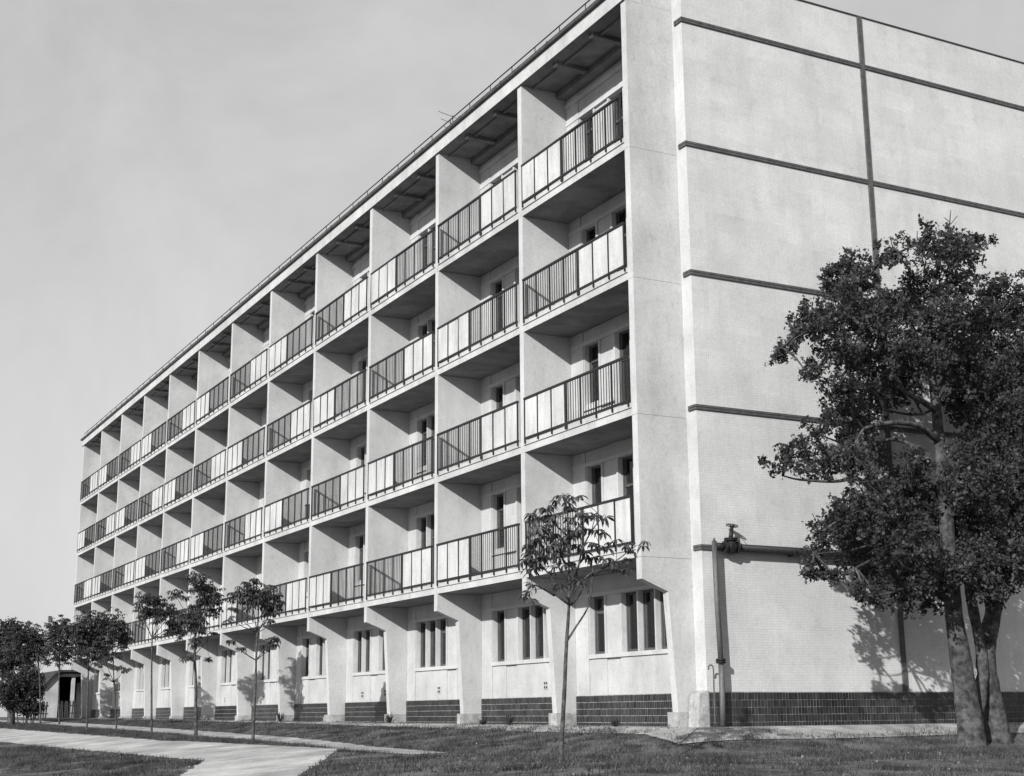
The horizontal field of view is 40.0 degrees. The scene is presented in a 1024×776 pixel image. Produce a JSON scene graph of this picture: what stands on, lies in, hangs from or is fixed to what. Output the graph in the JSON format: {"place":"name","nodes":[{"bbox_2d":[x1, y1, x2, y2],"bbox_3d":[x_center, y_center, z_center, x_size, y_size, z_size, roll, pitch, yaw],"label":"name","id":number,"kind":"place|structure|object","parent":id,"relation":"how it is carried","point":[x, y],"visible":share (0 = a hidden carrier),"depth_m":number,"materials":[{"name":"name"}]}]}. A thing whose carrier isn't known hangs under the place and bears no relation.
{"place":"outdoors","nodes":[
{"label":"outdoors","id":0,"kind":"place"},
{"bbox_2d":[0,728,335,775],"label":"pavement","id":1,"kind":"structure","parent":0,"point":[226,759],"depth_m":29.57,"materials":[{"name":"concrete"}]},
{"bbox_2d":[305,504,309,519],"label":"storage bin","id":2,"kind":"object","parent":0,"point":[308,511],"visible":0.31,"depth_m":45.32,"materials":[{"name":"white"}]},
{"bbox_2d":[0,717,1023,775],"bbox_3d":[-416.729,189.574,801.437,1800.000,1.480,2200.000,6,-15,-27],"label":"ground","id":3,"kind":"structure","parent":0,"point":[635,750],"depth_m":24.59,"materials":[{"name":"grey plant"}]},
{"bbox_2d":[0,616,35,723],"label":"broadleaf tree","id":4,"kind":"object","parent":3,"relation":"on","point":[5,666],"visible":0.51,"depth_m":69.91,"materials":[{"name":"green plant"}]},
{"bbox_2d":[0,665,48,724],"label":"shrub","id":5,"kind":"object","parent":3,"relation":"on","point":[19,692],"visible":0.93,"depth_m":67.99,"materials":[{"name":"grey plant"}]},
{"bbox_2d":[0,621,52,724],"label":"young tree","id":6,"kind":"object","parent":3,"relation":"on","point":[33,641],"visible":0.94,"depth_m":65.88,"materials":[{"name":"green plant"}]},
{"bbox_2d":[28,702,47,718],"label":"picket fence","id":7,"kind":"object","parent":3,"relation":"on","point":[45,713],"visible":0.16,"depth_m":81.19,"materials":[{"name":"grey wood"}]},
{"bbox_2d":[25,670,80,717],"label":"annex","id":8,"kind":"object","parent":3,"relation":"on","point":[70,685],"visible":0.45,"depth_m":84.59,"materials":[{"name":"white paint"}]},
{"bbox_2d":[74,683,76,701],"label":"window","id":9,"kind":"structure","parent":8,"relation":"in","point":[75,683],"depth_m":85.87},
{"bbox_2d":[41,614,76,723],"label":"young tree","id":10,"kind":"object","parent":3,"relation":"on","point":[57,633],"visible":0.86,"depth_m":65.49,"materials":[{"name":"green plant"}]},
{"bbox_2d":[60,701,80,717],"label":"picket fence","id":11,"kind":"object","parent":3,"relation":"on","point":[74,705],"visible":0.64,"depth_m":81.91,"materials":[{"name":"grey wood"}]},
{"bbox_2d":[67,609,120,731],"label":"young tree","id":12,"kind":"object","parent":3,"relation":"on","point":[96,639],"visible":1,"depth_m":50.40,"materials":[{"name":"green plant"}]},
{"bbox_2d":[94,607,134,728],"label":"young tree","id":13,"kind":"object","parent":3,"relation":"on","point":[124,639],"visible":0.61,"depth_m":53.12,"materials":[{"name":"black plant"}]},
{"bbox_2d":[131,591,187,731],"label":"young tree","id":14,"kind":"object","parent":3,"relation":"on","point":[148,600],"visible":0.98,"depth_m":46.45,"materials":[{"name":"black plant"}]},
{"bbox_2d":[166,571,227,734],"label":"young tree","id":15,"kind":"object","parent":3,"relation":"on","point":[208,594],"visible":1,"depth_m":42.66,"materials":[{"name":"grey plant"}]},
{"bbox_2d":[0,720,446,754],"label":"footpath","id":16,"kind":"structure","parent":3,"relation":"on","point":[350,746],"depth_m":37.46,"materials":[{"name":"grey concrete"}]},
{"bbox_2d":[222,578,284,740],"bbox_3d":[-6.522,6.878,35.338,1.716,4.181,1.210,6,-15,-27],"label":"young tree","id":17,"kind":"object","parent":3,"relation":"on","point":[252,598],"visible":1,"depth_m":35.51,"materials":[{"name":"grey plant"}]},
{"bbox_2d":[72,718,700,743],"bbox_3d":[-10.324,12.118,50.618,1.909,0.466,60.000,6,-15,-27],"label":"apron","id":18,"kind":"object","parent":3,"relation":"on","point":[659,733],"visible":0.6,"depth_m":28.66,"materials":[{"name":"concrete"}]},
{"bbox_2d":[273,711,285,721],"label":"weed","id":19,"kind":"object","parent":18,"relation":"on","point":[279,719],"visible":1,"depth_m":44.96,"materials":[{"name":"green plant"}]},
{"bbox_2d":[383,712,396,722],"bbox_3d":[-3.293,8.830,37.727,0.642,0.355,0.528,-5,-14,20],"label":"weed","id":20,"kind":"object","parent":18,"relation":"on","point":[388,719],"visible":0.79,"depth_m":37.73,"materials":[{"name":"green plant"}]},
{"bbox_2d":[478,717,487,724],"bbox_3d":[-0.714,7.736,32.811,0.374,0.272,0.502,6,-15,-27],"label":"weed","id":21,"kind":"object","parent":18,"relation":"on","point":[482,721],"visible":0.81,"depth_m":32.79,"materials":[{"name":"grey plant"}]},
{"bbox_2d":[500,714,516,724],"bbox_3d":[-0.080,7.422,31.573,0.547,0.325,0.500,6,-15,-27],"label":"weed","id":22,"kind":"object","parent":18,"relation":"on","point":[509,720],"visible":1,"depth_m":31.57,"materials":[{"name":"grey plant"}]},
{"bbox_2d":[608,717,623,726],"bbox_3d":[2.062,6.627,27.956,0.394,0.239,0.418,6,-15,-27],"label":"weed","id":23,"kind":"object","parent":18,"relation":"on","point":[616,723],"visible":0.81,"depth_m":27.93,"materials":[{"name":"grey plant"}]},
{"bbox_2d":[70,0,1023,726],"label":"apartment building","id":24,"kind":"structure","parent":3,"relation":"on","point":[592,248],"depth_m":32.38,"materials":[{"name":"concrete"}]},
{"bbox_2d":[224,651,226,682],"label":"window","id":25,"kind":"structure","parent":24,"relation":"in","point":[226,651],"depth_m":54.82,"materials":[{"name":"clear glass"}]},
{"bbox_2d":[229,650,231,681],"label":"window","id":26,"kind":"structure","parent":24,"relation":"in","point":[231,650],"depth_m":54.28,"materials":[{"name":"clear glass"}]},
{"bbox_2d":[262,645,264,679],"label":"window","id":27,"kind":"structure","parent":24,"relation":"in","point":[263,645],"depth_m":50.78,"materials":[{"name":"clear glass"}]},
{"bbox_2d":[268,645,270,678],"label":"window","id":28,"kind":"structure","parent":24,"relation":"in","point":[270,645],"depth_m":50.21,"materials":[{"name":"grey glass"}]},
{"bbox_2d":[306,639,308,675],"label":"window","id":29,"kind":"structure","parent":24,"relation":"in","point":[307,642],"depth_m":46.77,"materials":[{"name":"black glass"}]},
{"bbox_2d":[319,637,322,674],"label":"window","id":30,"kind":"structure","parent":24,"relation":"in","point":[321,639],"depth_m":45.65,"materials":[{"name":"grey glass"}]},
{"bbox_2d":[358,631,361,671],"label":"window","id":31,"kind":"structure","parent":24,"relation":"in","point":[360,632],"depth_m":42.75,"materials":[{"name":"black glass"}]},
{"bbox_2d":[359,536,362,579],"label":"window","id":32,"kind":"structure","parent":24,"relation":"in","point":[361,538],"depth_m":43.41,"materials":[{"name":"black glass"}]},
{"bbox_2d":[361,447,364,464],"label":"window","id":33,"kind":"structure","parent":24,"relation":"in","point":[362,449],"depth_m":44.09,"materials":[{"name":"black glass"}]},
{"bbox_2d":[362,360,365,399],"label":"window","id":34,"kind":"structure","parent":24,"relation":"in","point":[364,362],"depth_m":44.70,"materials":[{"name":"black glass"}]},
{"bbox_2d":[366,630,369,671],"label":"window","id":35,"kind":"structure","parent":24,"relation":"in","point":[367,631],"depth_m":42.18,"materials":[{"name":"black glass"}]},
{"bbox_2d":[382,631,384,670],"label":"window","id":36,"kind":"structure","parent":24,"relation":"in","point":[383,667],"depth_m":41.03,"materials":[{"name":"grey glass"}]},
{"bbox_2d":[420,622,425,667],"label":"window","id":37,"kind":"structure","parent":24,"relation":"in","point":[423,624],"depth_m":38.70,"materials":[{"name":"black glass"}]},
{"bbox_2d":[421,517,425,547],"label":"window","id":38,"kind":"structure","parent":24,"relation":"in","point":[423,520],"depth_m":39.42,"materials":[{"name":"black glass"}]},
{"bbox_2d":[422,419,426,465],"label":"window","id":39,"kind":"structure","parent":24,"relation":"in","point":[424,423],"depth_m":39.98,"materials":[{"name":"black glass"}]},
{"bbox_2d":[423,324,426,335],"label":"window","id":40,"kind":"structure","parent":24,"relation":"in","point":[424,327],"depth_m":40.74,"materials":[{"name":"black glass"}]},
{"bbox_2d":[424,234,427,269],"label":"window","id":41,"kind":"structure","parent":24,"relation":"in","point":[424,234],"depth_m":41.23,"materials":[{"name":"grey glass"}]},
{"bbox_2d":[431,515,433,583],"bbox_3d":[-2.071,4.551,38.544,0.080,2.190,0.600,6,-15,-27],"label":"balcony door","id":42,"kind":"structure","parent":24,"relation":"in","point":[432,516],"depth_m":38.80,"materials":[{"name":"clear glass"}]},
{"bbox_2d":[430,620,435,666],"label":"window","id":43,"kind":"structure","parent":24,"relation":"in","point":[432,623],"depth_m":38.16,"materials":[{"name":"black glass"}]},
{"bbox_2d":[431,415,434,473],"bbox_3d":[-2.094,1.823,39.175,0.080,2.190,0.600,6,-15,-27],"label":"balcony door","id":44,"kind":"structure","parent":24,"relation":"in","point":[433,417],"depth_m":39.46,"materials":[{"name":"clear glass"}]},
{"bbox_2d":[432,320,434,366],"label":"balcony door","id":45,"kind":"structure","parent":24,"relation":"in","point":[433,322],"depth_m":40.08,"materials":[{"name":"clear glass"}]},
{"bbox_2d":[433,226,435,263],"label":"balcony door","id":46,"kind":"structure","parent":24,"relation":"in","point":[434,228],"depth_m":40.71,"materials":[{"name":"grey glass"}]},
{"bbox_2d":[440,619,445,665],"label":"window","id":47,"kind":"structure","parent":24,"relation":"in","point":[443,622],"depth_m":37.59,"materials":[{"name":"black glass"}]},
{"bbox_2d":[496,281,501,329],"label":"window","id":48,"kind":"structure","parent":24,"relation":"in","point":[498,285],"depth_m":36.60,"materials":[{"name":"black glass"}]},
{"bbox_2d":[496,385,502,408],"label":"window","id":49,"kind":"structure","parent":24,"relation":"in","point":[499,390],"depth_m":36.05,"materials":[{"name":"black glass"}]},
{"bbox_2d":[497,494,503,548],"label":"window","id":50,"kind":"structure","parent":24,"relation":"in","point":[500,503],"depth_m":35.31,"materials":[{"name":"black glass"}]},
{"bbox_2d":[498,611,504,661],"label":"window","id":51,"kind":"structure","parent":24,"relation":"in","point":[501,647],"depth_m":34.68,"materials":[{"name":"black glass"}]},
{"bbox_2d":[522,607,529,659],"bbox_3d":[0.423,5.838,33.427,0.075,1.240,0.600,6,-15,-27],"label":"window","id":52,"kind":"structure","parent":24,"relation":"in","point":[525,611],"depth_m":33.56,"materials":[{"name":"black glass"}]},
{"bbox_2d":[535,606,543,658],"bbox_3d":[0.726,5.706,32.868,0.075,1.240,0.600,6,-15,-27],"label":"window","id":53,"kind":"structure","parent":24,"relation":"in","point":[538,609],"depth_m":33.00,"materials":[{"name":"black glass"}]},
{"bbox_2d":[584,115,593,162],"bbox_3d":[1.893,-5.786,33.062,0.080,1.380,0.600,6,-15,-27],"label":"window","id":54,"kind":"structure","parent":24,"relation":"in","point":[585,124],"depth_m":33.23,"materials":[{"name":"black glass"}]},
{"bbox_2d":[586,226,595,241],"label":"window","id":55,"kind":"structure","parent":24,"relation":"in","point":[590,233],"depth_m":32.68,"materials":[{"name":"black glass"}]},
{"bbox_2d":[589,343,598,402],"bbox_3d":[1.939,-0.330,31.802,0.080,1.380,0.600,6,-15,-27],"label":"window","id":56,"kind":"structure","parent":24,"relation":"in","point":[593,350],"depth_m":31.95,"materials":[{"name":"black glass"}]},
{"bbox_2d":[591,465,601,506],"bbox_3d":[1.964,2.398,31.172,0.075,1.380,0.600,6,-15,-27],"label":"window","id":57,"kind":"structure","parent":24,"relation":"in","point":[596,470],"depth_m":31.36,"materials":[{"name":"black glass"}]},
{"bbox_2d":[594,596,604,653],"bbox_3d":[1.985,5.156,30.534,0.080,1.240,0.600,6,-15,-27],"label":"window","id":58,"kind":"structure","parent":24,"relation":"in","point":[598,601],"depth_m":30.65,"materials":[{"name":"black glass"}]},
{"bbox_2d":[613,92,623,143],"bbox_3d":[2.501,-5.656,31.851,0.080,2.190,0.600,6,-15,-27],"label":"balcony door","id":59,"kind":"structure","parent":24,"relation":"in","point":[617,103],"depth_m":32.10,"materials":[{"name":"black glass"}]},
{"bbox_2d":[616,208,626,271],"bbox_3d":[2.524,-2.928,31.221,0.080,2.190,0.600,6,-15,-27],"label":"balcony door","id":60,"kind":"structure","parent":24,"relation":"in","point":[621,215],"depth_m":31.44,"materials":[{"name":"black glass"}]},
{"bbox_2d":[619,329,630,405],"bbox_3d":[2.548,-0.200,30.591,0.080,2.190,0.600,6,-15,-27],"label":"balcony door","id":61,"kind":"structure","parent":24,"relation":"in","point":[624,349],"depth_m":30.81,"materials":[{"name":"black glass"}]},
{"bbox_2d":[622,455,634,544],"bbox_3d":[2.571,2.528,29.960,0.080,2.190,0.600,6,-15,-27],"label":"balcony door","id":62,"kind":"structure","parent":24,"relation":"in","point":[627,462],"depth_m":30.19,"materials":[{"name":"black glass"}]},
{"bbox_2d":[626,592,637,651],"bbox_3d":[2.593,4.892,29.415,0.075,1.240,0.600,6,-15,-27],"label":"window","id":63,"kind":"structure","parent":24,"relation":"in","point":[631,600],"depth_m":29.53,"materials":[{"name":"black glass"}]},
{"bbox_2d":[643,589,654,650],"bbox_3d":[2.896,4.760,28.856,0.075,1.240,0.600,6,-15,-27],"label":"window","id":64,"kind":"structure","parent":24,"relation":"in","point":[648,595],"depth_m":28.97,"materials":[{"name":"black glass"}]},
{"bbox_2d":[660,591,666,648],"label":"window","id":65,"kind":"structure","parent":24,"relation":"in","point":[663,626],"depth_m":28.47,"materials":[{"name":"black glass"}]},
{"bbox_2d":[712,523,931,726],"bbox_3d":[7.697,4.934,28.740,8.688,3.912,0.309,6,-15,-27],"label":"gas pipe","id":66,"kind":"object","parent":24,"relation":"attached to","point":[730,545],"visible":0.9,"depth_m":27.04,"materials":[{"name":"metal"}]},
{"bbox_2d":[516,493,650,760],"bbox_3d":[0.989,3.413,20.453,2.154,3.890,1.082,6,-15,-27],"label":"young tree","id":67,"kind":"object","parent":3,"relation":"on","point":[559,551],"visible":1,"depth_m":20.51,"materials":[{"name":"grey plant"}]},
{"bbox_2d":[680,722,1023,743],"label":"gable apron","id":68,"kind":"object","parent":3,"relation":"on","point":[821,730],"visible":0.83,"depth_m":26.37,"materials":[{"name":"concrete"}]},
{"bbox_2d":[708,664,715,726],"bbox_3d":[3.752,5.794,26.353,0.140,1.204,0.026,6,-15,-27],"label":"vent pipe","id":69,"kind":"object","parent":68,"relation":"on","point":[713,693],"visible":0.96,"depth_m":26.39,"materials":[{"name":"metal"}]},
{"bbox_2d":[757,210,1023,747],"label":"pear tree","id":70,"kind":"object","parent":3,"relation":"on","point":[954,554],"visible":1,"depth_m":26.78,"materials":[{"name":"grey plant"}]},
{"bbox_2d":[0,0,1023,716],"label":"sky","id":71,"kind":"structure","parent":0,"point":[160,160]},
{"bbox_2d":[88,723,1022,775],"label":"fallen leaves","id":72,"kind":"object","parent":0,"point":[891,758],"visible":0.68,"depth_m":22.54,"materials":[{"name":"grey plant"}]}
]}

